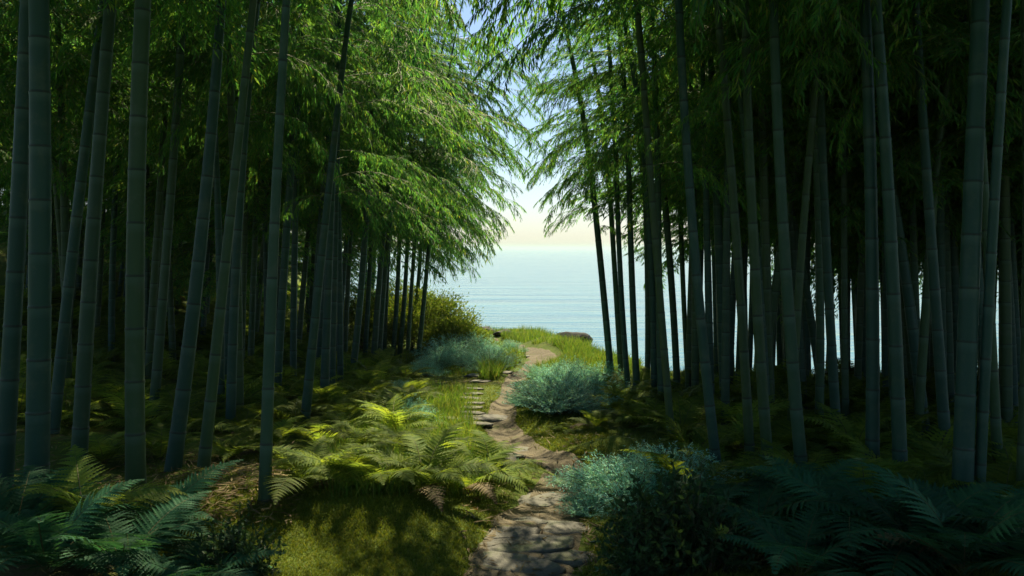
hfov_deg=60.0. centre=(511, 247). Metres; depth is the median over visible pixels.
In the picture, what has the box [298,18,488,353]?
bamboo
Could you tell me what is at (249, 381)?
fern
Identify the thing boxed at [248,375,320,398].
fern
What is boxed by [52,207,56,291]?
bamboo
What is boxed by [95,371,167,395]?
fern
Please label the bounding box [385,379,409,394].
silver shrub
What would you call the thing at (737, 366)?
bamboo
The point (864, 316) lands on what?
bamboo
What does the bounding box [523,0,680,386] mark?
bamboo
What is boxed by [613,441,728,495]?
silver shrub
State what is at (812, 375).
grass
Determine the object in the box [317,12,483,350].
bamboo
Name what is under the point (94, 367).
fern
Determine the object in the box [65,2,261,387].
bamboo
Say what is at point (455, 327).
bush
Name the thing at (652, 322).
bamboo
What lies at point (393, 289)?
bush
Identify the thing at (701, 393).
fern
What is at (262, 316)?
fern
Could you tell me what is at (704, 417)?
fern
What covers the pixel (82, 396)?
bamboo
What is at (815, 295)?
bamboo
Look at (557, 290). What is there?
sea
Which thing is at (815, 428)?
fern
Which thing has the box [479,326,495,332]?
rock
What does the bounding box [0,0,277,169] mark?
bamboo
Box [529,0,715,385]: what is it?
bamboo
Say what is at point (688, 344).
bamboo
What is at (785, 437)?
fern
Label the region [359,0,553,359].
bamboo
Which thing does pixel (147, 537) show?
fern
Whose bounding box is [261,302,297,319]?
fern
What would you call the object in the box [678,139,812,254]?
bamboo
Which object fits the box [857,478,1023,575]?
fern
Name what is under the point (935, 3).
bamboo
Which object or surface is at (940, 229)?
bamboo
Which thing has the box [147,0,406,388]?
bamboo
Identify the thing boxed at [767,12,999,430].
bamboo
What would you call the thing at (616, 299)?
bamboo
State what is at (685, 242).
bamboo
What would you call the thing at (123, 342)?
fern
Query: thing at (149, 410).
fern
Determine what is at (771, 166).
bamboo
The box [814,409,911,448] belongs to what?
fern
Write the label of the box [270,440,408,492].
fern
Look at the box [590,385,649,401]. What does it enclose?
fern
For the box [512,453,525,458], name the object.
path stone
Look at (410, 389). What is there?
fern
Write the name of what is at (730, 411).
fern
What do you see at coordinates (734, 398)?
fern
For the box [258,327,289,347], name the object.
fern
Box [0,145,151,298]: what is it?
bamboo
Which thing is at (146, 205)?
bamboo
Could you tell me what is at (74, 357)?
fern
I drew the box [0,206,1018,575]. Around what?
ground
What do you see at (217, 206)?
bamboo
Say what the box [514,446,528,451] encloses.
path stone
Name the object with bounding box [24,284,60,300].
fern
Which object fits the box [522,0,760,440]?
bamboo
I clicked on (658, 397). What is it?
fern
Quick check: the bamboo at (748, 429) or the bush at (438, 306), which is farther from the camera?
the bush at (438, 306)
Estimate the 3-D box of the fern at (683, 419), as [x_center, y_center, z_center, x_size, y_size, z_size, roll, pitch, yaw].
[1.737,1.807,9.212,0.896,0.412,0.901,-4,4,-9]
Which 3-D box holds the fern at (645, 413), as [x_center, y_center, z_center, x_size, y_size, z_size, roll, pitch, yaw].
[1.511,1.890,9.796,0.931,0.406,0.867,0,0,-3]
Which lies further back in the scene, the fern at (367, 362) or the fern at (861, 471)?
the fern at (367, 362)
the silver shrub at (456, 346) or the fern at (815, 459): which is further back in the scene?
the silver shrub at (456, 346)
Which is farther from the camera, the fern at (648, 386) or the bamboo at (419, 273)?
the bamboo at (419, 273)
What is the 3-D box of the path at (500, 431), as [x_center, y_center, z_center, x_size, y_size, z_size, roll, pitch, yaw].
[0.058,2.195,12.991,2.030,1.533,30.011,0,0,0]
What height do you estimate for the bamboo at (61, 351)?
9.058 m
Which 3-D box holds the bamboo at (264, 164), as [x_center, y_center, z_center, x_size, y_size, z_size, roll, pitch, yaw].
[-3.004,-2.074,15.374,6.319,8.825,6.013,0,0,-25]
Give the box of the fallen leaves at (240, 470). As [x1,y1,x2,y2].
[15,379,305,528]
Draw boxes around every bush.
[303,282,414,350]
[351,278,436,346]
[369,279,496,352]
[410,314,494,353]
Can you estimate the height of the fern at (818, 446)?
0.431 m
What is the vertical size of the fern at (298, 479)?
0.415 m
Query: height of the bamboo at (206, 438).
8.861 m
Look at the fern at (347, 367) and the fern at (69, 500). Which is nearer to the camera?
the fern at (69, 500)
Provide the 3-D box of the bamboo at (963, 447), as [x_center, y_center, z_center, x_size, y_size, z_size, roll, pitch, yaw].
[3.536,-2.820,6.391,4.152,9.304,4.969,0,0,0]
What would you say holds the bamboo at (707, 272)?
on the ground at (612, 438)
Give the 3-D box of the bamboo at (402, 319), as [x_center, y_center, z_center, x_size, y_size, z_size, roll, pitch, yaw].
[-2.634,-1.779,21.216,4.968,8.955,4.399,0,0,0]
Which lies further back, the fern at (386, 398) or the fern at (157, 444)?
the fern at (386, 398)
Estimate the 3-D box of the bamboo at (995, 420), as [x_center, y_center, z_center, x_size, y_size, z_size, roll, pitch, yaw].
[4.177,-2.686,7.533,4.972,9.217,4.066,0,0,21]
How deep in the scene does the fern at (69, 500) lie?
5.62 m
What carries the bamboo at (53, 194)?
on the ground at (612, 438)
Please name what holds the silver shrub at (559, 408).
on the ground at (612, 438)
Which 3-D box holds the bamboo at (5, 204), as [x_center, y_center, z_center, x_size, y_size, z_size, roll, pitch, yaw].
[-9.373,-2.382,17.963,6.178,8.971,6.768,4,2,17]
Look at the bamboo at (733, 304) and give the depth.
13.06 m
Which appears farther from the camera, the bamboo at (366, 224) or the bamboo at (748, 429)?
the bamboo at (366, 224)
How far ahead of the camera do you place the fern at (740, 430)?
8.48 m
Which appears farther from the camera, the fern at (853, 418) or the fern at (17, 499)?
the fern at (853, 418)
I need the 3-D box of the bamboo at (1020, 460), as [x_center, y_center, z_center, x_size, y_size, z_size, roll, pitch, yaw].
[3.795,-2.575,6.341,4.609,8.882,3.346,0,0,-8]
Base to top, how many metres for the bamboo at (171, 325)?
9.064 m
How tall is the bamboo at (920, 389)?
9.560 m
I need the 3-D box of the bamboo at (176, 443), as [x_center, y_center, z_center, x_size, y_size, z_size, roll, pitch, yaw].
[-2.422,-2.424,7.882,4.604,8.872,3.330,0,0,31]
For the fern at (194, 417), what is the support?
on the ground at (612, 438)
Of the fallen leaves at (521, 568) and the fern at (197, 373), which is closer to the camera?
the fallen leaves at (521, 568)
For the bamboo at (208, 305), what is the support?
on the ground at (612, 438)
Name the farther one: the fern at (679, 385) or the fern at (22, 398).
the fern at (679, 385)
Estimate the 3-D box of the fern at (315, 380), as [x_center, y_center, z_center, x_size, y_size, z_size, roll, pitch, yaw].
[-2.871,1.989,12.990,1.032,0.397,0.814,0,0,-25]
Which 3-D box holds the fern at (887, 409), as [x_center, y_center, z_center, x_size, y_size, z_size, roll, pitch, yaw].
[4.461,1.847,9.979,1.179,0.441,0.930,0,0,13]
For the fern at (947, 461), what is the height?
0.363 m
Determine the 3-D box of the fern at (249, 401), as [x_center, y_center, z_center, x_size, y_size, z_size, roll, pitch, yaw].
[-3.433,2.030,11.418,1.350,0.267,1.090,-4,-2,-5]
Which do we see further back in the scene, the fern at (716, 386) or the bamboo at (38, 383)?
the fern at (716, 386)
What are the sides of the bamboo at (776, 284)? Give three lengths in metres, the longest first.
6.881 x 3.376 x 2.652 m
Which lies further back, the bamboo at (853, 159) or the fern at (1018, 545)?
the bamboo at (853, 159)
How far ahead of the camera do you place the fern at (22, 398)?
10.19 m
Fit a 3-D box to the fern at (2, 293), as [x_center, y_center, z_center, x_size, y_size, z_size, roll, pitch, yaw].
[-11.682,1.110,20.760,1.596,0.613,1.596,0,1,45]
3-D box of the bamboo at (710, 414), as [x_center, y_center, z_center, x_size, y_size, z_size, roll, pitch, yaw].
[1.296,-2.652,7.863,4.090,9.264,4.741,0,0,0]
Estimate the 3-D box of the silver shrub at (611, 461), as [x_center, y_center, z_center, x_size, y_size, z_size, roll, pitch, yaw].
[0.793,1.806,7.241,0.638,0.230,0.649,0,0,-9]
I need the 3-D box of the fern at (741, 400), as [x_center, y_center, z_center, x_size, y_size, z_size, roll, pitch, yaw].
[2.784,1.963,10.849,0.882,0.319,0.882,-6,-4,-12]
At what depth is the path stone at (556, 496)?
6.88 m
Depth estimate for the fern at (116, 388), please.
11.54 m
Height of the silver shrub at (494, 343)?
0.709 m
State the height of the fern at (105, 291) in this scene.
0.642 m
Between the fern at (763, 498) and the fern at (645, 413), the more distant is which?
the fern at (645, 413)
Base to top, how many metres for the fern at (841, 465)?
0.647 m
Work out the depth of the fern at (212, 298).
25.15 m
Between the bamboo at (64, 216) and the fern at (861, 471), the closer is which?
the fern at (861, 471)
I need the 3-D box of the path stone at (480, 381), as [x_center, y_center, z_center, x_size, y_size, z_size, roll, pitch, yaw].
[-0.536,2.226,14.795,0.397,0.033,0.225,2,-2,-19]
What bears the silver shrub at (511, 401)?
on the ground at (612, 438)
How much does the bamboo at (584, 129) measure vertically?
6.634 m
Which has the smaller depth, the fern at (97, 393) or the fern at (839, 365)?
the fern at (97, 393)
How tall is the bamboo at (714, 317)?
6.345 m
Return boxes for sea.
[298,248,998,372]
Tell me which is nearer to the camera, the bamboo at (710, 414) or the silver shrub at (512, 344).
the bamboo at (710, 414)
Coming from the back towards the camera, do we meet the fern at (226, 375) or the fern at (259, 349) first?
the fern at (259, 349)
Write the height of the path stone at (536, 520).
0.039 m
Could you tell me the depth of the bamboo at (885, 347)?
11.62 m
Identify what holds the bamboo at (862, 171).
on the ground at (612, 438)
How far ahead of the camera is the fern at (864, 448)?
7.03 m
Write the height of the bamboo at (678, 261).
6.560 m
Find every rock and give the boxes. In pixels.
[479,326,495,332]
[493,329,512,335]
[499,453,516,469]
[557,332,592,342]
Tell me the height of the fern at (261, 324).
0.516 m
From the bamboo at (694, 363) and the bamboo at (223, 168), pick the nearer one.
the bamboo at (694, 363)
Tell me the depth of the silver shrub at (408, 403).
10.92 m
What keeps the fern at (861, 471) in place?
on the ground at (612, 438)
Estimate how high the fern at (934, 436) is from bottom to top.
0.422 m
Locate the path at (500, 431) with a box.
[464,337,588,575]
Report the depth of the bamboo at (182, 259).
20.28 m
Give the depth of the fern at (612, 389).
11.35 m
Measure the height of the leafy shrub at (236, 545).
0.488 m
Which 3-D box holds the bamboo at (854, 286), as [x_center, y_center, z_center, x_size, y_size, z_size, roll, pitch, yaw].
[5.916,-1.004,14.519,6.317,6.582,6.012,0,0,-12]
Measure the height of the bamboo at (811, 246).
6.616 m
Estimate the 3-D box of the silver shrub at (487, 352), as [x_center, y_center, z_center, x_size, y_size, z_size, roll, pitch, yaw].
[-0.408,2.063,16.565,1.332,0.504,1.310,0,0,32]
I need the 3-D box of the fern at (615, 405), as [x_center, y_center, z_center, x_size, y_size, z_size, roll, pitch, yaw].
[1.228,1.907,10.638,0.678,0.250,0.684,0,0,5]
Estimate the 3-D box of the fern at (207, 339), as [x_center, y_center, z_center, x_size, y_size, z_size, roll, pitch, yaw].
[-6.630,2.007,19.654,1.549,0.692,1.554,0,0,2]
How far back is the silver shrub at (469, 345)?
20.76 m
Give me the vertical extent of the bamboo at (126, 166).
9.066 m
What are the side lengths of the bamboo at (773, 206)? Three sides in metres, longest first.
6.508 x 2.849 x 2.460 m
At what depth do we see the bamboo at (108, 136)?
13.50 m
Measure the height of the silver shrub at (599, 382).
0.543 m
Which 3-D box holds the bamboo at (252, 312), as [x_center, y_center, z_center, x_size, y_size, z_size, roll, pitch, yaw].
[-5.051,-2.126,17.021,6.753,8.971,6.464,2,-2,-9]
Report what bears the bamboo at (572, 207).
on the ground at (612, 438)
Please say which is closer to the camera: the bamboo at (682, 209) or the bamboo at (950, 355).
the bamboo at (950, 355)
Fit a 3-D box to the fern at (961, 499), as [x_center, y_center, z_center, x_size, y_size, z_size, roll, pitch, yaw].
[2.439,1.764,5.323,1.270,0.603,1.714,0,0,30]
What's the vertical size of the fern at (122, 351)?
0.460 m
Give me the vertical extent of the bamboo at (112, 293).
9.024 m
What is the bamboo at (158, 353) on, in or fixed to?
on the ground at (612, 438)
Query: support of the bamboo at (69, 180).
on the ground at (612, 438)
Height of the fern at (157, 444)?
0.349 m
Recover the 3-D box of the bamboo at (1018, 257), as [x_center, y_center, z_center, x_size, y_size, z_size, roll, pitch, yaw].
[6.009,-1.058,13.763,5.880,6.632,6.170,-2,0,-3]
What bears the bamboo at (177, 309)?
on the ground at (612, 438)
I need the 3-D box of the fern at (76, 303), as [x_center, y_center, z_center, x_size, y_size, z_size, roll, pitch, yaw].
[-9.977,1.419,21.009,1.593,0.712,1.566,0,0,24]
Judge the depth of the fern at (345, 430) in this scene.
8.87 m
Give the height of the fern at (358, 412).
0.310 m
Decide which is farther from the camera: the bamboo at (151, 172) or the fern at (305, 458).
the bamboo at (151, 172)
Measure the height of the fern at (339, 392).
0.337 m
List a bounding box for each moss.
[117,453,514,575]
[387,363,609,463]
[523,428,1023,575]
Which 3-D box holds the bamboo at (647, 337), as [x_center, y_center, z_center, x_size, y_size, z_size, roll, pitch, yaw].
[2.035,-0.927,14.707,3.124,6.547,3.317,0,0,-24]
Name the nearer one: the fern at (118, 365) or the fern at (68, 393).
the fern at (68, 393)
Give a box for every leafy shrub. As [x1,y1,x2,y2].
[188,498,288,575]
[589,494,688,575]
[606,444,731,563]
[636,462,763,575]
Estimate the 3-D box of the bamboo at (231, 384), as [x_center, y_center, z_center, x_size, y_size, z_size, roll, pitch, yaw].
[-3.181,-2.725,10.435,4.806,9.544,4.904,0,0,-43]
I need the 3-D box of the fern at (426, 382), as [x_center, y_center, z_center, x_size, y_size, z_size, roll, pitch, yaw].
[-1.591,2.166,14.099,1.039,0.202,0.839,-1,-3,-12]
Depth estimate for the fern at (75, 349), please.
16.04 m
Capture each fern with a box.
[0,285,27,301]
[0,301,59,325]
[0,316,78,348]
[0,347,55,354]
[0,349,55,364]
[0,354,26,375]
[0,445,187,550]
[0,465,136,547]
[0,479,151,575]
[17,373,74,416]
[17,383,117,426]
[17,412,112,435]
[22,346,76,364]
[22,356,94,375]
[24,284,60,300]
[30,491,232,575]
[51,294,124,320]
[51,325,121,354]
[51,360,124,381]
[51,366,118,392]
[51,377,114,403]
[52,283,80,296]
[52,306,107,328]
[53,431,148,463]
[55,459,243,537]
[75,528,284,575]
[76,285,124,305]
[90,392,197,428]
[91,391,167,417]
[93,358,178,383]
[93,375,150,398]
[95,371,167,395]
[102,362,172,373]
[103,320,167,358]
[103,341,174,362]
[106,321,182,344]
[110,419,200,459]
[115,386,219,426]
[145,348,207,380]
[145,389,205,414]
[147,404,241,432]
[160,394,225,416]
[161,376,206,398]
[164,346,209,368]
[171,353,208,378]
[174,291,185,309]
[175,303,215,318]
[175,310,213,334]
[176,323,212,348]
[176,360,207,383]
[180,295,215,309]
[186,404,305,436]
[187,430,279,462]
[192,370,284,404]
[196,370,260,384]
[198,345,209,361]
[202,372,275,391]
[215,392,291,418]
[220,416,319,445]
[243,354,298,378]
[243,360,303,384]
[245,344,263,360]
[246,308,263,321]
[247,398,342,435]
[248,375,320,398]
[248,435,381,504]
[256,332,307,361]
[257,392,316,413]
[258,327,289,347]
[259,315,287,328]
[260,325,304,343]
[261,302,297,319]
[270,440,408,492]
[273,395,325,423]
[281,375,350,390]
[283,355,316,373]
[284,346,306,361]
[284,421,367,447]
[285,320,306,328]
[285,454,469,486]
[288,383,361,411]
[292,366,355,386]
[297,357,336,379]
[301,369,354,383]
[303,334,361,350]
[308,420,395,442]
[311,394,364,415]
[314,400,381,419]
[315,410,363,429]
[318,386,379,401]
[331,387,427,419]
[336,352,365,379]
[339,379,396,399]
[344,369,397,388]
[344,422,507,510]
[345,356,403,377]
[346,394,438,430]
[346,423,437,450]
[353,391,423,404]
[354,359,414,382]
[355,391,407,404]
[357,357,390,370]
[358,347,395,365]
[358,348,394,377]
[378,426,498,456]
[382,378,439,384]
[386,378,445,398]
[387,365,436,379]
[388,352,406,368]
[389,349,421,363]
[396,408,451,424]
[401,385,429,409]
[417,446,550,503]
[455,430,557,478]
[544,422,592,433]
[567,409,620,432]
[589,399,636,415]
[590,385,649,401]
[593,380,654,407]
[599,372,648,389]
[599,382,645,402]
[599,472,774,535]
[604,399,650,423]
[607,399,676,427]
[611,367,650,389]
[620,449,750,502]
[625,379,657,401]
[628,396,679,420]
[629,386,680,400]
[634,381,677,395]
[634,381,716,421]
[636,392,706,443]
[637,385,702,408]
[638,408,744,462]
[670,363,718,380]
[671,381,702,394]
[673,442,767,486]
[680,371,718,385]
[683,391,733,425]
[684,369,740,392]
[686,395,789,465]
[690,404,725,426]
[693,396,806,427]
[695,468,875,544]
[698,499,920,575]
[700,387,741,417]
[707,459,795,492]
[717,457,875,519]
[719,390,779,417]
[731,368,781,397]
[731,392,810,426]
[734,418,832,453]
[736,380,814,410]
[747,455,944,571]
[748,435,854,486]
[754,415,845,448]
[758,403,835,432]
[774,359,809,383]
[777,383,882,408]
[790,441,888,479]
[799,466,1023,575]
[800,452,935,507]
[803,401,920,454]
[806,412,865,431]
[809,355,853,376]
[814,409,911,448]
[823,426,950,496]
[826,365,881,385]
[837,459,1023,575]
[849,396,913,416]
[850,398,953,423]
[854,409,952,451]
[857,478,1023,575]
[869,457,1009,498]
[880,378,931,388]
[880,414,1009,459]
[889,440,975,473]
[905,501,1023,575]
[910,436,1014,484]
[917,416,1013,442]
[917,460,1023,502]
[927,415,1016,461]
[948,429,1016,475]
[949,406,1017,426]
[975,410,1017,444]
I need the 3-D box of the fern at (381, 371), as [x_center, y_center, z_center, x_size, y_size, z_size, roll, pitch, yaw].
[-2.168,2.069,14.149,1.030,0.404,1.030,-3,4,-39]
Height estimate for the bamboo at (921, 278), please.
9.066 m
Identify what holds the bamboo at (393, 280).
on the ground at (612, 438)
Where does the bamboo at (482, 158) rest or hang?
on the ground at (612, 438)
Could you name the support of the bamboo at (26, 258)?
on the ground at (612, 438)
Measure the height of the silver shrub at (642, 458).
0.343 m
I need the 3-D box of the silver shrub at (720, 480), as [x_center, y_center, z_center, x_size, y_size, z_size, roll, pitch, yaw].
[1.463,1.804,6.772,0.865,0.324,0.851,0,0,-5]
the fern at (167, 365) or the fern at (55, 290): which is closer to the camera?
the fern at (167, 365)
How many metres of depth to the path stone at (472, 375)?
15.52 m
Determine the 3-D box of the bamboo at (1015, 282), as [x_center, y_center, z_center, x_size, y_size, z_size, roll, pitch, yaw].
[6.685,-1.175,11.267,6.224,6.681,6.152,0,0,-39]
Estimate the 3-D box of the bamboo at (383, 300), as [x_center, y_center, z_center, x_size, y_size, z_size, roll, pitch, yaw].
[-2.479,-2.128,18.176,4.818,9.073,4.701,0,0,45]
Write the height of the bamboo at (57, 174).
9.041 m
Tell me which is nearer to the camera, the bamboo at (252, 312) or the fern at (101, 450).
the fern at (101, 450)
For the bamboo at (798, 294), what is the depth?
8.50 m
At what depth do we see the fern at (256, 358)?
14.42 m
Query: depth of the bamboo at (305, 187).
19.16 m
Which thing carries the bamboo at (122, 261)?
on the ground at (612, 438)
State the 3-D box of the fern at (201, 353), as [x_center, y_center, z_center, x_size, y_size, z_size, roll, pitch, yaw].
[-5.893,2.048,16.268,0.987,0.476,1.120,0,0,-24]
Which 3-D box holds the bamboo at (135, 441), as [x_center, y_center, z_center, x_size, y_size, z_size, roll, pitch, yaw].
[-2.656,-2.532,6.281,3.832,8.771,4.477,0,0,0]
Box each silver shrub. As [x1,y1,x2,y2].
[379,393,436,412]
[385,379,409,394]
[400,402,444,424]
[408,356,449,376]
[411,334,476,361]
[414,344,461,369]
[426,332,490,355]
[442,347,483,367]
[456,345,521,371]
[460,331,507,353]
[473,343,519,355]
[494,375,606,415]
[497,339,527,351]
[503,393,532,407]
[504,378,539,398]
[514,361,556,381]
[514,370,622,414]
[515,362,605,394]
[533,354,594,381]
[536,360,607,385]
[542,368,629,397]
[543,451,642,493]
[551,449,683,514]
[553,483,620,518]
[582,360,631,383]
[583,453,642,474]
[610,440,680,477]
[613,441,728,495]
[668,457,752,505]
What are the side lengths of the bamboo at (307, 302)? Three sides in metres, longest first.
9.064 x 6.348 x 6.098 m
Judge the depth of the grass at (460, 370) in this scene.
16.42 m
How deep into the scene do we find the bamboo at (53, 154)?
12.33 m
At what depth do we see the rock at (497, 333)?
27.99 m
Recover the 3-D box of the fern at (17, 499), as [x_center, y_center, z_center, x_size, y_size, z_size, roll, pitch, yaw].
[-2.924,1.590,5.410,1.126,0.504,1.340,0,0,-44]
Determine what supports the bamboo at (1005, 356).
on the ground at (612, 438)
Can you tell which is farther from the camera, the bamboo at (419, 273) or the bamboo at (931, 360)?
the bamboo at (419, 273)
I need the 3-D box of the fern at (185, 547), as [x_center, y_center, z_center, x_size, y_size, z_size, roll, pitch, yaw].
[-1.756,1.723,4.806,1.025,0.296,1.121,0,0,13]
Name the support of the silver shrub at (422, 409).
on the ground at (612, 438)
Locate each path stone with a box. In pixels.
[460,411,485,414]
[462,406,482,409]
[463,373,478,377]
[466,421,493,426]
[470,380,490,382]
[477,541,512,552]
[482,552,565,575]
[484,526,539,538]
[491,534,574,552]
[511,516,548,523]
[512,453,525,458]
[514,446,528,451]
[518,495,556,506]
[527,491,567,500]
[542,549,596,566]
[543,520,589,534]
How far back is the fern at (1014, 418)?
9.97 m
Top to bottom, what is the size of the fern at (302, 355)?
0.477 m
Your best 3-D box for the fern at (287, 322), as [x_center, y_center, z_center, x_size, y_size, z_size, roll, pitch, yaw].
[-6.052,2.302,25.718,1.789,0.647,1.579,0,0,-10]
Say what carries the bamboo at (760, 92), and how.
on the ground at (612, 438)
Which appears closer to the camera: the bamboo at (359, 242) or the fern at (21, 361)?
the fern at (21, 361)
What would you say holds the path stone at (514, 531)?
on the path at (500, 431)
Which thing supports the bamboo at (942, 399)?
on the ground at (612, 438)
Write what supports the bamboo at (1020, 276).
on the ground at (612, 438)
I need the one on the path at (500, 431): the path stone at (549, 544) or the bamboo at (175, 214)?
the path stone at (549, 544)
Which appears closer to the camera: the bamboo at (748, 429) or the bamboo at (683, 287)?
the bamboo at (748, 429)
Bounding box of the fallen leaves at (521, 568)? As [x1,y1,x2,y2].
[458,428,616,575]
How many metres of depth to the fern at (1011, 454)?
7.61 m
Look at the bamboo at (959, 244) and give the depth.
12.19 m
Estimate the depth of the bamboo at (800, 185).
11.22 m
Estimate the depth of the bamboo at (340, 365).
14.19 m
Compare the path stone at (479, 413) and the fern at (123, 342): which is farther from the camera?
the fern at (123, 342)
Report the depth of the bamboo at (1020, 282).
13.38 m
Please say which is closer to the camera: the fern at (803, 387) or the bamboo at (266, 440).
the bamboo at (266, 440)
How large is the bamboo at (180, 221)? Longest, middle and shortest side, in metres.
9.059 x 6.104 x 5.948 m
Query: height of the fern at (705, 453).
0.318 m
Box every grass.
[316,376,488,499]
[336,340,478,375]
[471,325,644,379]
[670,362,998,407]
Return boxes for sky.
[2,0,814,247]
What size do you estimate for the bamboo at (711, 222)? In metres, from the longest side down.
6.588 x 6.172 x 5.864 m
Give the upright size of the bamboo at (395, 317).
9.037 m
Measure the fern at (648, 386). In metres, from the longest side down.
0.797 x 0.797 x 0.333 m
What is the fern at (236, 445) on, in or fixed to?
on the ground at (612, 438)
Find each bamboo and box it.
[0,0,64,483]
[0,0,121,173]
[0,0,130,385]
[0,0,243,366]
[0,0,276,216]
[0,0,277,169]
[0,0,279,491]
[0,0,301,232]
[0,0,375,226]
[0,1,160,187]
[0,4,153,174]
[0,9,85,222]
[0,19,126,247]
[0,27,178,211]
[0,33,191,218]
[0,111,304,311]
[0,117,75,233]
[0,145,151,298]
[0,163,214,297]
[0,163,223,306]
[4,8,126,332]
[10,38,178,324]
[11,2,191,361]
[12,65,305,328]
[25,210,28,264]
[49,0,237,433]
[49,0,344,418]
[51,33,228,349]
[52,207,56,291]
[53,170,375,318]
[54,23,165,345]
[54,102,457,340]
[59,0,434,425]
[63,23,409,330]
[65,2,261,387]
[66,0,372,467]
[67,4,150,228]
[70,0,335,469]
[70,8,428,358]
[73,1,417,365]
[76,222,84,288]
[81,165,400,345]
[84,0,332,409]
[91,0,150,491]
[103,1,270,326]
[104,5,443,325]
[105,33,223,362]
[107,152,270,341]
[110,1,363,227]
[110,166,193,314]
[112,0,248,471]
[119,0,387,413]
[147,0,355,374]
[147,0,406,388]
[149,137,346,263]
[150,0,503,427]
[152,0,522,310]
[161,229,412,294]
[175,224,459,324]
[177,150,268,349]
[178,130,279,250]
[188,140,251,323]
[209,13,480,230]
[221,0,480,387]
[222,0,420,382]
[222,8,462,354]
[223,0,419,381]
[223,0,494,377]
[242,0,460,503]
[250,0,442,352]
[259,0,437,385]
[267,178,404,329]
[276,24,363,357]
[284,0,412,359]
[285,24,417,270]
[298,0,498,354]
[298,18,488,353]
[299,0,509,348]
[307,188,341,332]
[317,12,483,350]
[343,18,504,357]
[345,1,541,356]
[352,6,501,355]
[352,144,442,336]
[355,2,514,351]
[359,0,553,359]
[368,114,516,344]
[447,0,843,465]
[459,0,889,458]
[486,0,641,377]
[510,0,780,407]
[516,0,647,372]
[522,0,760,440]
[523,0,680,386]
[526,9,707,377]
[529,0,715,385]
[538,0,724,390]
[552,64,958,371]
[562,0,861,425]
[564,0,993,277]
[566,8,755,386]
[567,125,772,332]
[572,159,803,370]
[578,12,686,366]
[582,13,772,390]
[584,0,807,467]
[591,35,961,379]
[593,0,839,394]
[598,0,1020,383]
[598,0,1021,436]
[602,45,767,389]
[604,0,904,419]
[605,1,876,410]
[611,11,847,392]
[615,102,920,369]
[615,204,920,265]
[619,24,1017,372]
[622,161,923,364]
[623,95,709,366]
[626,64,776,370]
[632,75,925,275]
[633,59,747,317]
[633,200,710,244]
[634,136,1014,357]
[637,0,988,459]
[638,53,801,383]
[640,158,718,373]
[652,0,879,474]
[652,119,960,267]
[662,16,1022,403]
[662,197,835,309]
[663,12,1021,402]
[663,21,1021,382]
[668,84,1021,379]
[668,169,959,333]
[670,97,836,236]
[674,0,1001,430]
[674,1,1022,404]
[675,63,799,384]
[678,65,857,392]
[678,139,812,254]
[690,22,909,408]
[691,12,890,397]
[694,0,1019,417]
[698,199,752,375]
[699,215,858,373]
[700,0,1016,424]
[707,0,1021,136]
[707,1,1021,426]
[710,8,1022,221]
[713,0,1015,468]
[718,89,807,375]
[722,0,998,445]
[722,207,879,357]
[723,0,907,462]
[730,132,1021,317]
[737,18,1021,391]
[745,18,1022,240]
[746,153,920,376]
[751,0,1022,439]
[755,171,997,323]
[757,0,1023,488]
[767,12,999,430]
[769,2,1021,405]
[783,0,1021,424]
[783,100,1022,199]
[787,2,1019,351]
[791,1,1020,385]
[810,14,1022,372]
[810,180,960,374]
[810,205,982,284]
[814,221,919,374]
[815,266,815,321]
[829,181,919,229]
[830,136,989,329]
[831,108,1022,264]
[837,133,1019,294]
[849,156,954,272]
[854,61,1021,414]
[877,8,1022,416]
[881,59,1022,291]
[897,26,1021,190]
[897,122,1021,334]
[906,242,1021,319]
[907,173,1022,375]
[908,1,1022,247]
[919,275,922,298]
[929,21,1016,373]
[949,7,1020,102]
[951,0,989,497]
[958,166,1018,263]
[974,0,1011,499]
[995,253,997,317]
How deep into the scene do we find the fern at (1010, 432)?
8.71 m
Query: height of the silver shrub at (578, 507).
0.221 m
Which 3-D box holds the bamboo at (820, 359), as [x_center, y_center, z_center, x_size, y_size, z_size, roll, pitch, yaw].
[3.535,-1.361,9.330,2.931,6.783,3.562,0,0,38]
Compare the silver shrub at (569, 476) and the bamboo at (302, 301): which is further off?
the bamboo at (302, 301)
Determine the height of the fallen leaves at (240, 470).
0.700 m
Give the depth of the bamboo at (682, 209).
15.69 m
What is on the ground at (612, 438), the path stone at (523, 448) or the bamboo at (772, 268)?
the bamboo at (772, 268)
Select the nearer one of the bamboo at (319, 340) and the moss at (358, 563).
the moss at (358, 563)
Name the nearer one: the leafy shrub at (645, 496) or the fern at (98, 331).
the leafy shrub at (645, 496)
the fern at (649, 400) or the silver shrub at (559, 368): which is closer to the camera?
the fern at (649, 400)
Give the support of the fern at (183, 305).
on the ground at (612, 438)
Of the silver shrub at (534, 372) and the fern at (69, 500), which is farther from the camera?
the silver shrub at (534, 372)
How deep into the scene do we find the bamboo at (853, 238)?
12.51 m
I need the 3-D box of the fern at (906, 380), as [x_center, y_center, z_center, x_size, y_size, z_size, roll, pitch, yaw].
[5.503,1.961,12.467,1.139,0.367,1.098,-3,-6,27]
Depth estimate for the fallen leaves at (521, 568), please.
5.97 m
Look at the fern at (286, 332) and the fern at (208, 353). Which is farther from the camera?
the fern at (286, 332)
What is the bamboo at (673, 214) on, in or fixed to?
on the ground at (612, 438)
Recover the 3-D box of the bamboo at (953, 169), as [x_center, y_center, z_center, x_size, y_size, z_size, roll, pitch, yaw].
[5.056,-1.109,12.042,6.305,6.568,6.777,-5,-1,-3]
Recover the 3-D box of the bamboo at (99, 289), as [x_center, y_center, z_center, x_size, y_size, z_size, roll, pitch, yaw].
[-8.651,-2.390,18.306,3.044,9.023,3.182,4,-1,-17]
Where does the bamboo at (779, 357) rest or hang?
on the ground at (612, 438)
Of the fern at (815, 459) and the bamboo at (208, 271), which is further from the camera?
the bamboo at (208, 271)

